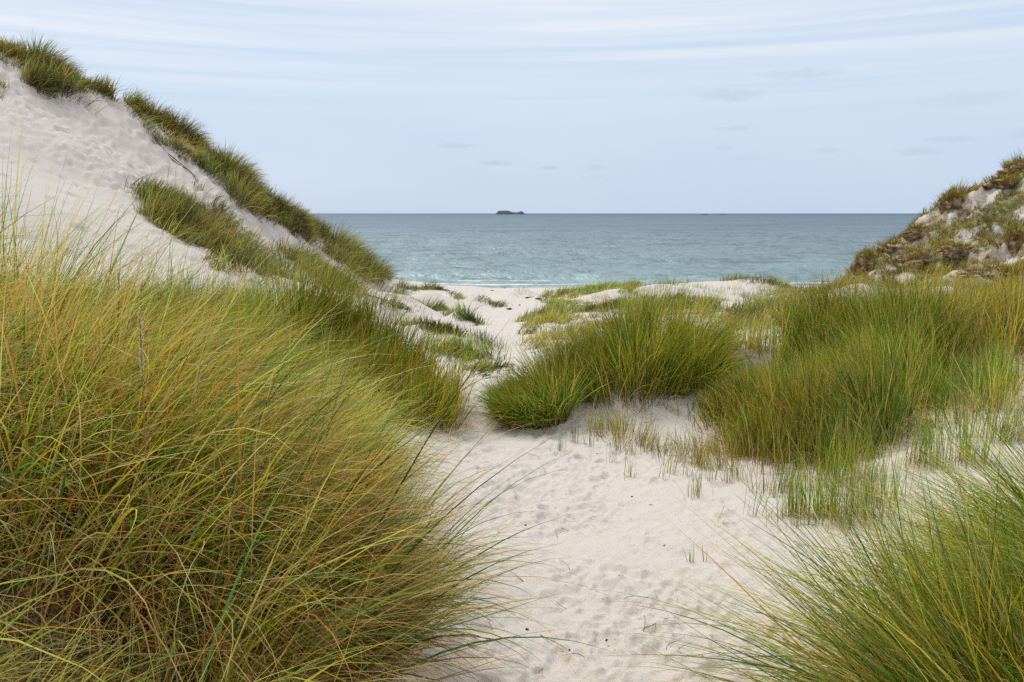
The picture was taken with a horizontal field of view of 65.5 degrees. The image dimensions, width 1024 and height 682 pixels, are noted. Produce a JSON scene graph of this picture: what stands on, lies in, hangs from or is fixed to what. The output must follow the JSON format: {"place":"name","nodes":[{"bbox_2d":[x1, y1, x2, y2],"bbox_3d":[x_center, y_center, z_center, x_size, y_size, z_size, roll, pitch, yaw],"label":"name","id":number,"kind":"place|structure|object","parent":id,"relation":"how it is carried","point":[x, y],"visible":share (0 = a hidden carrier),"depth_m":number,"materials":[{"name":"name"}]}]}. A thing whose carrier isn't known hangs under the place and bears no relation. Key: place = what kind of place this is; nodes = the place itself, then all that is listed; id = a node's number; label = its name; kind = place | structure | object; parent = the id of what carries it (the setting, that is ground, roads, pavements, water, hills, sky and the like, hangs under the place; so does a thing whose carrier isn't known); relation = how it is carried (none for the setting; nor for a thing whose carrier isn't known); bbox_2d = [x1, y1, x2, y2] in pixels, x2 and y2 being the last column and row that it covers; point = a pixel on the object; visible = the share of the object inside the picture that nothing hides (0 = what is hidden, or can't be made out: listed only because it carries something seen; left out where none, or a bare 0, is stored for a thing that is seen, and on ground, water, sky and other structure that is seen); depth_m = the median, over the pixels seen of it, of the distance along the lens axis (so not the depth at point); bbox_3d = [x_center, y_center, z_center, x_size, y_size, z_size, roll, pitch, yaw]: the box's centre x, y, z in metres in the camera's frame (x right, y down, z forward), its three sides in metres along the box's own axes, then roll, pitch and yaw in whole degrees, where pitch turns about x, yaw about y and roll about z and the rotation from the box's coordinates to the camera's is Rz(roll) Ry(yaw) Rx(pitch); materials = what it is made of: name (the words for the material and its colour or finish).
{"place":"outdoors","nodes":[
{"label":"outdoors","id":0,"kind":"place"},
{"bbox_2d":[0,52,1023,681],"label":"dune ground","id":1,"kind":"structure","parent":0,"point":[80,138],"depth_m":15.23,"materials":[{"name":"sand"}]},
{"bbox_2d":[0,78,6,99],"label":"marram patch","id":2,"kind":"object","parent":1,"relation":"on","point":[4,84],"visible":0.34,"depth_m":20.49,"materials":[{"name":"plant"}]},
{"bbox_2d":[0,33,34,59],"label":"marram patch","id":3,"kind":"object","parent":1,"relation":"on","point":[2,44],"visible":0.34,"depth_m":22.47,"materials":[{"name":"plant"}]},
{"bbox_2d":[0,34,71,67],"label":"marram patch","id":4,"kind":"object","parent":1,"relation":"on","point":[14,50],"visible":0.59,"depth_m":22.44,"materials":[{"name":"plant"}]},
{"bbox_2d":[6,29,129,113],"bbox_3d":[-13.225,-7.961,23.808,3.288,2.719,5.837,-4,10,-25],"label":"marram patch","id":5,"kind":"object","parent":1,"relation":"on","point":[53,77],"visible":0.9,"depth_m":22.58,"materials":[{"name":"plant"}]},
{"bbox_2d":[135,118,152,132],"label":"grass tuft","id":6,"kind":"object","parent":1,"relation":"on","point":[145,125],"visible":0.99,"depth_m":23.59,"materials":[{"name":"plant"}]},
{"bbox_2d":[150,123,165,144],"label":"grass tuft","id":7,"kind":"object","parent":1,"relation":"on","point":[154,136],"visible":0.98,"depth_m":23.62,"materials":[{"name":"plant"}]},
{"bbox_2d":[159,131,173,152],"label":"grass tuft","id":8,"kind":"object","parent":1,"relation":"on","point":[167,142],"visible":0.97,"depth_m":23.70,"materials":[{"name":"plant"}]},
{"bbox_2d":[120,86,219,171],"bbox_3d":[-11.045,-6.873,25.981,3.179,3.032,5.860,-3,10,-19],"label":"marram patch","id":9,"kind":"object","parent":1,"relation":"on","point":[180,129],"visible":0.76,"depth_m":24.66,"materials":[{"name":"plant"}]},
{"bbox_2d":[124,164,225,242],"bbox_3d":[-10.930,-4.188,25.395,3.260,2.567,17.453,-3,10,-21],"label":"marram patch","id":10,"kind":"object","parent":1,"relation":"on","point":[160,199],"visible":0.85,"depth_m":18.87,"materials":[{"name":"plant"}]},
{"bbox_2d":[155,138,196,180],"bbox_3d":[-9.913,-5.377,23.465,1.615,1.387,0.192,3,10,20],"label":"root","id":11,"kind":"object","parent":1,"relation":"on","point":[174,158],"visible":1,"depth_m":23.47,"materials":[{"name":"plant"}]},
{"bbox_2d":[164,132,230,200],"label":"marram patch","id":12,"kind":"object","parent":1,"relation":"on","point":[180,156],"visible":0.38,"depth_m":23.69,"materials":[{"name":"plant"}]},
{"bbox_2d":[0,108,439,472],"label":"marram clump","id":13,"kind":"object","parent":1,"relation":"on","point":[271,357],"visible":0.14,"depth_m":3.27,"materials":[{"name":"plant"}]},
{"bbox_2d":[160,212,302,284],"bbox_3d":[-10.559,-3.017,28.835,5.479,3.647,27.427,-3,9,-16],"label":"marram patch","id":14,"kind":"object","parent":1,"relation":"on","point":[258,258],"visible":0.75,"depth_m":18.03,"materials":[{"name":"plant"}]},
{"bbox_2d":[188,135,282,208],"bbox_3d":[-9.533,-5.703,27.463,3.387,2.747,7.834,-2,9,-12],"label":"marram patch","id":15,"kind":"object","parent":1,"relation":"on","point":[224,162],"visible":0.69,"depth_m":25.25,"materials":[{"name":"plant"}]},
{"bbox_2d":[194,192,281,256],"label":"marram patch","id":16,"kind":"object","parent":1,"relation":"on","point":[222,218],"visible":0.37,"depth_m":21.66,"materials":[{"name":"plant"}]},
{"bbox_2d":[0,246,500,433],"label":"marram clump","id":17,"kind":"object","parent":1,"relation":"on","point":[416,359],"visible":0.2,"depth_m":8.45,"materials":[{"name":"plant"}]},
{"bbox_2d":[218,170,329,248],"bbox_3d":[-8.479,-4.661,28.497,4.346,2.788,11.102,-3,10,-17],"label":"marram patch","id":18,"kind":"object","parent":1,"relation":"on","point":[288,214],"visible":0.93,"depth_m":26.50,"materials":[{"name":"plant"}]},
{"bbox_2d":[145,299,444,476],"bbox_3d":[-2.695,0.260,5.890,4.492,1.652,3.183,-2,9,-13],"label":"marram clump","id":19,"kind":"object","parent":1,"relation":"on","point":[319,361],"visible":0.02,"depth_m":6.57,"materials":[{"name":"plant"}]},
{"bbox_2d":[283,197,346,242],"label":"marram patch","id":20,"kind":"object","parent":1,"relation":"on","point":[320,225],"visible":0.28,"depth_m":30.78,"materials":[{"name":"plant"}]},
{"bbox_2d":[267,230,377,296],"bbox_3d":[-7.785,-3.038,31.019,3.729,2.963,23.903,-2,9,-15],"label":"marram patch","id":21,"kind":"object","parent":1,"relation":"on","point":[295,252],"visible":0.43,"depth_m":22.62,"materials":[{"name":"plant"}]},
{"bbox_2d":[318,214,405,287],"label":"marram patch","id":22,"kind":"object","parent":1,"relation":"on","point":[346,246],"visible":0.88,"depth_m":31.49,"materials":[{"name":"plant"}]},
{"bbox_2d":[384,275,467,300],"bbox_3d":[-3.625,-2.104,31.467,3.324,2.134,18.130,0,9,0],"label":"marram fringe","id":23,"kind":"object","parent":1,"relation":"on","point":[424,287],"visible":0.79,"depth_m":36.55,"materials":[{"name":"plant"}]},
{"bbox_2d":[374,290,492,325],"bbox_3d":[-2.054,-1.187,23.987,3.175,1.421,7.272,0,9,0],"label":"marram fringe","id":24,"kind":"object","parent":1,"relation":"on","point":[468,315],"visible":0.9,"depth_m":21.71,"materials":[{"name":"plant"}]},
{"bbox_2d":[400,312,485,337],"bbox_3d":[-2.077,-0.437,18.671,1.516,0.749,3.715,-5,10,-28],"label":"marram fringe","id":25,"kind":"object","parent":1,"relation":"on","point":[442,325],"visible":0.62,"depth_m":17.38,"materials":[{"name":"plant"}]},
{"bbox_2d":[459,292,510,307],"bbox_3d":[-1.726,-1.825,32.658,1.435,1.183,10.844,-2,9,-12],"label":"marram fringe","id":26,"kind":"object","parent":1,"relation":"on","point":[494,304],"visible":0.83,"depth_m":28.30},
{"bbox_2d":[529,343,614,410],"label":"marram tussock","id":27,"kind":"object","parent":1,"relation":"on","point":[547,367],"visible":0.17,"depth_m":8.47,"materials":[{"name":"plant"}]},
{"bbox_2d":[511,307,637,352],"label":"marram patch","id":28,"kind":"object","parent":1,"relation":"on","point":[528,338],"visible":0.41,"depth_m":16.33,"materials":[{"name":"plant"}]},
{"bbox_2d":[529,276,644,306],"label":"marram patch","id":29,"kind":"object","parent":1,"relation":"on","point":[592,288],"visible":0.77,"depth_m":33.45,"materials":[{"name":"plant"}]},
{"bbox_2d":[586,291,615,298],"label":"grass tuft","id":30,"kind":"object","parent":1,"relation":"on","point":[599,296],"visible":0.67,"depth_m":28.21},
{"bbox_2d":[517,305,715,344],"bbox_3d":[2.832,-0.608,19.994,4.848,1.265,10.038,1,9,9],"label":"grass scatter","id":31,"kind":"object","parent":1,"relation":"on","point":[583,324],"depth_m":18.02,"materials":[{"name":"plant"}]},
{"bbox_2d":[612,428,626,450],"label":"grass shoots","id":32,"kind":"object","parent":1,"relation":"on","point":[619,442],"depth_m":7.19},
{"bbox_2d":[512,287,729,333],"bbox_3d":[3.053,-1.020,23.284,6.480,1.366,12.767,2,9,15],"label":"marram patch","id":33,"kind":"object","parent":1,"relation":"on","point":[543,313],"visible":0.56,"depth_m":24.59,"materials":[{"name":"plant"}]},
{"bbox_2d":[620,408,638,433],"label":"grass shoots","id":34,"kind":"object","parent":1,"relation":"on","point":[627,422],"depth_m":7.71,"materials":[{"name":"plant"}]},
{"bbox_2d":[507,277,760,415],"bbox_3d":[1.370,0.002,8.917,3.024,1.446,2.978,0,9,0],"label":"marram clump","id":35,"kind":"object","parent":1,"relation":"on","point":[679,356],"visible":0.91,"depth_m":8.56,"materials":[{"name":"plant"}]},
{"bbox_2d":[633,413,655,444],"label":"grass shoots","id":36,"kind":"object","parent":1,"relation":"on","point":[645,433],"depth_m":7.35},
{"bbox_2d":[576,353,740,424],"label":"leaf litter","id":37,"kind":"object","parent":1,"relation":"on","point":[645,408],"visible":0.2,"depth_m":8.14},
{"bbox_2d":[659,449,672,478],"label":"grass shoots","id":38,"kind":"object","parent":1,"relation":"on","point":[665,467],"depth_m":6.23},
{"bbox_2d":[658,281,678,290],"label":"grass tuft","id":39,"kind":"object","parent":1,"relation":"on","point":[665,287],"visible":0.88,"depth_m":31.49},
{"bbox_2d":[667,441,686,475],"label":"grass shoots","id":40,"kind":"object","parent":1,"relation":"on","point":[672,469],"depth_m":6.36,"materials":[{"name":"plant"}]},
{"bbox_2d":[673,464,712,500],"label":"grass shoots","id":41,"kind":"object","parent":1,"relation":"on","point":[697,491],"depth_m":5.69,"materials":[{"name":"plant"}]},
{"bbox_2d":[683,449,709,475],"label":"grass shoots","id":42,"kind":"object","parent":1,"relation":"on","point":[689,464],"depth_m":6.22,"materials":[{"name":"plant"}]},
{"bbox_2d":[683,280,711,289],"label":"grass tuft","id":43,"kind":"object","parent":1,"relation":"on","point":[698,286],"visible":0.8,"depth_m":33.15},
{"bbox_2d":[691,433,716,467],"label":"grass shoots","id":44,"kind":"object","parent":1,"relation":"on","point":[698,454],"depth_m":6.50,"materials":[{"name":"plant"}]},
{"bbox_2d":[696,448,720,480],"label":"grass shoots","id":45,"kind":"object","parent":1,"relation":"on","point":[710,468],"depth_m":6.04,"materials":[{"name":"plant"}]},
{"bbox_2d":[719,462,739,482],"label":"grass shoots","id":46,"kind":"object","parent":1,"relation":"on","point":[726,474],"depth_m":5.99,"materials":[{"name":"plant"}]},
{"bbox_2d":[723,452,746,482],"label":"grass shoots","id":47,"kind":"object","parent":1,"relation":"on","point":[736,469],"depth_m":6.05,"materials":[{"name":"plant"}]},
{"bbox_2d":[640,335,836,443],"bbox_3d":[2.390,0.449,7.709,2.069,0.982,2.788,0,9,0],"label":"marram clump","id":48,"kind":"object","parent":1,"relation":"on","point":[709,403],"visible":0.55,"depth_m":7.71,"materials":[{"name":"plant"}]},
{"bbox_2d":[717,446,763,483],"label":"grass shoots","id":49,"kind":"object","parent":1,"relation":"on","point":[738,466],"depth_m":5.94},
{"bbox_2d":[696,305,785,356],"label":"marram tussock","id":50,"kind":"object","parent":1,"relation":"on","point":[748,343],"visible":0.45,"depth_m":9.36,"materials":[{"name":"plant"}]},
{"bbox_2d":[729,288,759,295],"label":"grass tuft","id":51,"kind":"object","parent":1,"relation":"on","point":[740,291],"visible":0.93,"depth_m":31.99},
{"bbox_2d":[706,411,800,457],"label":"grass tuft","id":52,"kind":"object","parent":1,"relation":"on","point":[739,437],"visible":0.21,"depth_m":6.76,"materials":[{"name":"plant"}]},
{"bbox_2d":[711,286,806,330],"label":"marram patch","id":53,"kind":"object","parent":1,"relation":"on","point":[753,306],"visible":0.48,"depth_m":15.91,"materials":[{"name":"plant"}]},
{"bbox_2d":[743,470,778,517],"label":"grass shoots","id":54,"kind":"object","parent":1,"relation":"on","point":[755,499],"depth_m":5.21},
{"bbox_2d":[740,449,824,500],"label":"grass tuft","id":55,"kind":"object","parent":1,"relation":"on","point":[781,480],"visible":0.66,"depth_m":5.62,"materials":[{"name":"plant"}]},
{"bbox_2d":[765,459,811,523],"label":"grass tuft","id":56,"kind":"object","parent":1,"relation":"on","point":[788,498],"visible":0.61,"depth_m":5.07,"materials":[{"name":"plant"}]},
{"bbox_2d":[571,364,1023,681],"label":"clump","id":57,"kind":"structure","parent":1,"relation":"on","point":[978,581],"depth_m":2.71,"materials":[{"name":"plant"}]},
{"bbox_2d":[584,354,1023,476],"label":"grass scatter","id":58,"kind":"object","parent":1,"relation":"on","point":[615,428],"depth_m":6.93,"materials":[{"name":"plant"}]},
{"bbox_2d":[766,440,867,528],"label":"grass tuft","id":59,"kind":"object","parent":1,"relation":"on","point":[822,502],"visible":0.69,"depth_m":4.97,"materials":[{"name":"plant"}]},
{"bbox_2d":[768,265,869,301],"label":"marram patch","id":60,"kind":"object","parent":1,"relation":"on","point":[842,279],"visible":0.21,"depth_m":22.56,"materials":[{"name":"plant"}]},
{"bbox_2d":[770,412,919,503],"bbox_3d":[2.321,0.804,5.423,1.081,0.715,1.192,0,9,0],"label":"grass tuft","id":61,"kind":"object","parent":1,"relation":"on","point":[839,462],"visible":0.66,"depth_m":5.43,"materials":[{"name":"plant"}]},
{"bbox_2d":[698,382,993,461],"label":"leaf litter","id":62,"kind":"object","parent":1,"relation":"on","point":[876,440],"visible":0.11,"depth_m":6.54,"materials":[{"name":"plant"}]},
{"bbox_2d":[707,253,986,466],"bbox_3d":[3.342,-0.011,7.814,2.659,1.713,4.584,4,10,25],"label":"marram clump","id":63,"kind":"object","parent":1,"relation":"on","point":[868,339],"visible":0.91,"depth_m":7.35,"materials":[{"name":"plant"}]},
{"bbox_2d":[702,314,1023,476],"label":"marram clump","id":64,"kind":"object","parent":1,"relation":"on","point":[987,373],"visible":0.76,"depth_m":6.34,"materials":[{"name":"plant"}]},
{"bbox_2d":[805,443,935,534],"bbox_3d":[2.141,0.915,4.672,0.514,0.580,0.854,-7,11,-36],"label":"grass tuft","id":65,"kind":"object","parent":1,"relation":"on","point":[861,502],"visible":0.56,"depth_m":4.77,"materials":[{"name":"plant"}]},
{"bbox_2d":[824,432,929,513],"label":"grass tuft","id":66,"kind":"object","parent":1,"relation":"on","point":[884,480],"visible":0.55,"depth_m":4.97,"materials":[{"name":"plant"}]},
{"bbox_2d":[795,256,1023,380],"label":"marram clump","id":67,"kind":"object","parent":1,"relation":"on","point":[1007,309],"visible":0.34,"depth_m":8.21,"materials":[{"name":"plant"}]},
{"bbox_2d":[883,399,967,472],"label":"grass tuft","id":68,"kind":"object","parent":1,"relation":"on","point":[925,434],"visible":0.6,"depth_m":5.31,"materials":[{"name":"plant"}]},
{"bbox_2d":[928,395,1023,469],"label":"grass tuft","id":69,"kind":"object","parent":1,"relation":"on","point":[967,442],"visible":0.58,"depth_m":5.23,"materials":[{"name":"plant"}]},
{"bbox_2d":[962,389,1023,445],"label":"grass tuft","id":70,"kind":"object","parent":1,"relation":"on","point":[1006,428],"visible":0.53,"depth_m":5.49,"materials":[{"name":"plant"}]},
{"bbox_2d":[0,0,1023,212],"label":"sky","id":71,"kind":"structure","parent":0,"point":[349,106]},
{"bbox_2d":[557,431,565,452],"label":"grass shoots","id":72,"kind":"object","parent":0,"point":[559,449],"depth_m":7.16,"materials":[{"name":"plant"}]},
{"bbox_2d":[306,213,920,287],"bbox_3d":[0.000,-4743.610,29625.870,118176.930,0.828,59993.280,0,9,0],"label":"sea","id":73,"kind":"structure","parent":0,"point":[568,249],"depth_m":128.23,"materials":[{"name":"liquid"}]},
{"bbox_2d":[474,280,541,280],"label":"shore foam","id":74,"kind":"object","parent":73,"relation":"on","point":[503,280],"visible":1,"depth_m":58.69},
{"bbox_2d":[496,210,524,213],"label":"rocky island","id":75,"kind":"structure","parent":73,"relation":"on","point":[506,212],"depth_m":3912.51,"materials":[{"name":"stone"}]},
{"bbox_2d":[438,283,595,284],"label":"shore foam","id":76,"kind":"object","parent":73,"relation":"on","point":[505,284],"visible":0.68,"depth_m":55.97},
{"bbox_2d":[604,419,626,462],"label":"grass shoots","id":77,"kind":"object","parent":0,"point":[612,450],"depth_m":6.84,"materials":[{"name":"plant"}]},
{"bbox_2d":[398,286,840,681],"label":"sand path","id":78,"kind":"structure","parent":0,"point":[615,538],"depth_m":4.64,"materials":[{"name":"sand"}]},
{"bbox_2d":[0,401,375,681],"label":"dead thatch","id":79,"kind":"object","parent":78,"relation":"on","point":[44,618],"visible":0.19,"depth_m":1.69,"materials":[{"name":"plant"}]},
{"bbox_2d":[4,255,489,602],"bbox_3d":[-2.133,0.343,4.291,4.158,1.962,3.160,0,9,0],"label":"marram clump","id":80,"kind":"object","parent":78,"relation":"on","point":[386,428],"visible":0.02,"depth_m":4.44,"materials":[{"name":"plant"}]},
{"bbox_2d":[0,145,626,681],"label":"marram bank","id":81,"kind":"structure","parent":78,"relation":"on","point":[324,535],"depth_m":1.93,"materials":[{"name":"plant"}]},
{"bbox_2d":[402,376,485,442],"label":"leaf litter","id":82,"kind":"object","parent":78,"relation":"on","point":[453,423],"visible":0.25,"depth_m":7.75,"materials":[{"name":"plant"}]},
{"bbox_2d":[412,322,525,379],"bbox_3d":[-0.616,0.166,13.524,1.621,0.636,4.581,-3,10,-17],"label":"marram fringe","id":83,"kind":"object","parent":78,"relation":"on","point":[491,368],"visible":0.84,"depth_m":14.24,"materials":[{"name":"plant"}]},
{"bbox_2d":[465,323,510,352],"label":"grass tuft","id":84,"kind":"object","parent":78,"relation":"on","point":[487,339],"visible":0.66,"depth_m":15.51,"materials":[{"name":"plant"}]},
{"bbox_2d":[485,402,590,438],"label":"leaf litter","id":85,"kind":"object","parent":78,"relation":"on","point":[556,425],"visible":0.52,"depth_m":7.85,"materials":[{"name":"plant"}]},
{"bbox_2d":[469,342,613,433],"bbox_3d":[0.289,0.497,8.115,1.629,0.931,1.408,-7,12,-38],"label":"marram tussock","id":86,"kind":"object","parent":78,"relation":"on","point":[536,406],"visible":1,"depth_m":7.95,"materials":[{"name":"plant"}]},
{"bbox_2d":[566,413,578,444],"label":"grass shoots","id":87,"kind":"object","parent":78,"relation":"on","point":[573,434],"depth_m":7.45,"materials":[{"name":"plant"}]},
{"bbox_2d":[622,450,637,481],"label":"grass shoots","id":88,"kind":"object","parent":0,"point":[630,469],"depth_m":6.30,"materials":[{"name":"plant"}]},
{"bbox_2d":[442,284,820,292],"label":"beach","id":89,"kind":"structure","parent":0,"point":[533,289],"depth_m":51.18,"materials":[{"name":"sand"}]},
{"bbox_2d":[640,267,814,289],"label":"marram fringe","id":90,"kind":"object","parent":89,"relation":"on","point":[771,280],"visible":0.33,"depth_m":34.33,"materials":[{"name":"plant"}]},
{"bbox_2d":[844,172,1023,297],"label":"eroded dune slope","id":91,"kind":"structure","parent":0,"point":[981,195],"depth_m":26.66,"materials":[{"name":"sand"}]},
{"bbox_2d":[849,246,878,275],"bbox_3d":[11.941,-2.734,26.964,1.031,1.150,1.098,-5,11,-30],"label":"eroded clod","id":92,"kind":"object","parent":91,"relation":"on","point":[867,257],"visible":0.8,"depth_m":26.77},
{"bbox_2d":[744,156,1023,300],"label":"dune turf","id":93,"kind":"structure","parent":91,"relation":"on","point":[993,242],"depth_m":26.16,"materials":[{"name":"plant"}]},
{"bbox_2d":[860,214,919,252],"bbox_3d":[13.503,-3.406,28.110,4.080,2.206,1.382,-7,11,-35],"label":"marram fringe","id":94,"kind":"object","parent":91,"relation":"on","point":[889,238],"visible":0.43,"depth_m":27.65,"materials":[{"name":"plant"}]},
{"bbox_2d":[875,236,909,252],"bbox_3d":[13.059,-3.301,27.270,1.092,0.604,1.085,-5,10,-29],"label":"eroded clod","id":95,"kind":"object","parent":91,"relation":"on","point":[887,245],"visible":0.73,"depth_m":27.14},
{"bbox_2d":[902,221,931,240],"bbox_3d":[13.937,-3.799,27.423,1.015,0.783,0.974,0,9,0],"label":"eroded clod","id":96,"kind":"object","parent":91,"relation":"on","point":[914,232],"visible":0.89,"depth_m":27.22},
{"bbox_2d":[897,244,938,268],"bbox_3d":[13.432,-2.745,26.024,1.709,0.969,1.382,0,9,0],"label":"eroded clod","id":97,"kind":"object","parent":91,"relation":"on","point":[922,256],"visible":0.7,"depth_m":25.74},
{"bbox_2d":[935,185,968,213],"bbox_3d":[15.461,-5.015,28.134,1.145,1.168,1.032,0,9,0],"label":"eroded clod","id":98,"kind":"object","parent":91,"relation":"on","point":[949,199],"visible":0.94,"depth_m":27.93,"materials":[{"name":"soil"}]},
{"bbox_2d":[937,238,977,259],"bbox_3d":[14.124,-2.934,25.442,1.338,0.754,1.182,0,9,0],"label":"eroded clod","id":99,"kind":"object","parent":91,"relation":"on","point":[953,250],"visible":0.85,"depth_m":25.19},
{"bbox_2d":[935,176,994,197],"bbox_3d":[16.658,-5.604,28.968,2.972,1.637,1.650,-7,11,-37],"label":"marram fringe","id":100,"kind":"object","parent":91,"relation":"on","point":[963,186],"visible":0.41,"depth_m":28.49,"materials":[{"name":"plant"}]},
{"bbox_2d":[949,257,1009,280],"bbox_3d":[12.777,-1.922,21.704,1.589,0.840,1.367,0,9,0],"label":"eroded clod","id":101,"kind":"object","parent":91,"relation":"on","point":[966,268],"visible":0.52,"depth_m":21.46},
{"bbox_2d":[966,280,996,294],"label":"grass","id":102,"kind":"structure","parent":91,"relation":"on","point":[979,286],"depth_m":18.10,"materials":[{"name":"plant"}]},
{"bbox_2d":[980,171,1019,189],"bbox_3d":[17.228,-5.635,28.023,1.331,0.750,1.154,-5,10,-29],"label":"eroded clod","id":103,"kind":"object","parent":91,"relation":"on","point":[1002,182],"visible":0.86,"depth_m":27.78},
{"bbox_2d":[995,154,1023,176],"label":"eroded clod","id":104,"kind":"object","parent":91,"relation":"on","point":[1008,167],"visible":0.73,"depth_m":28.50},
{"bbox_2d":[996,261,1023,279],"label":"grass","id":105,"kind":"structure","parent":91,"relation":"on","point":[1005,271],"depth_m":20.75,"materials":[{"name":"plant"}]},
{"bbox_2d":[998,148,1023,165],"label":"marram fringe","id":106,"kind":"object","parent":91,"relation":"on","point":[1015,156],"visible":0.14,"depth_m":29.29,"materials":[{"name":"plant"}]},
{"bbox_2d":[1000,223,1023,253],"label":"eroded clod","id":107,"kind":"object","parent":91,"relation":"on","point":[1013,237],"visible":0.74,"depth_m":24.77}
]}

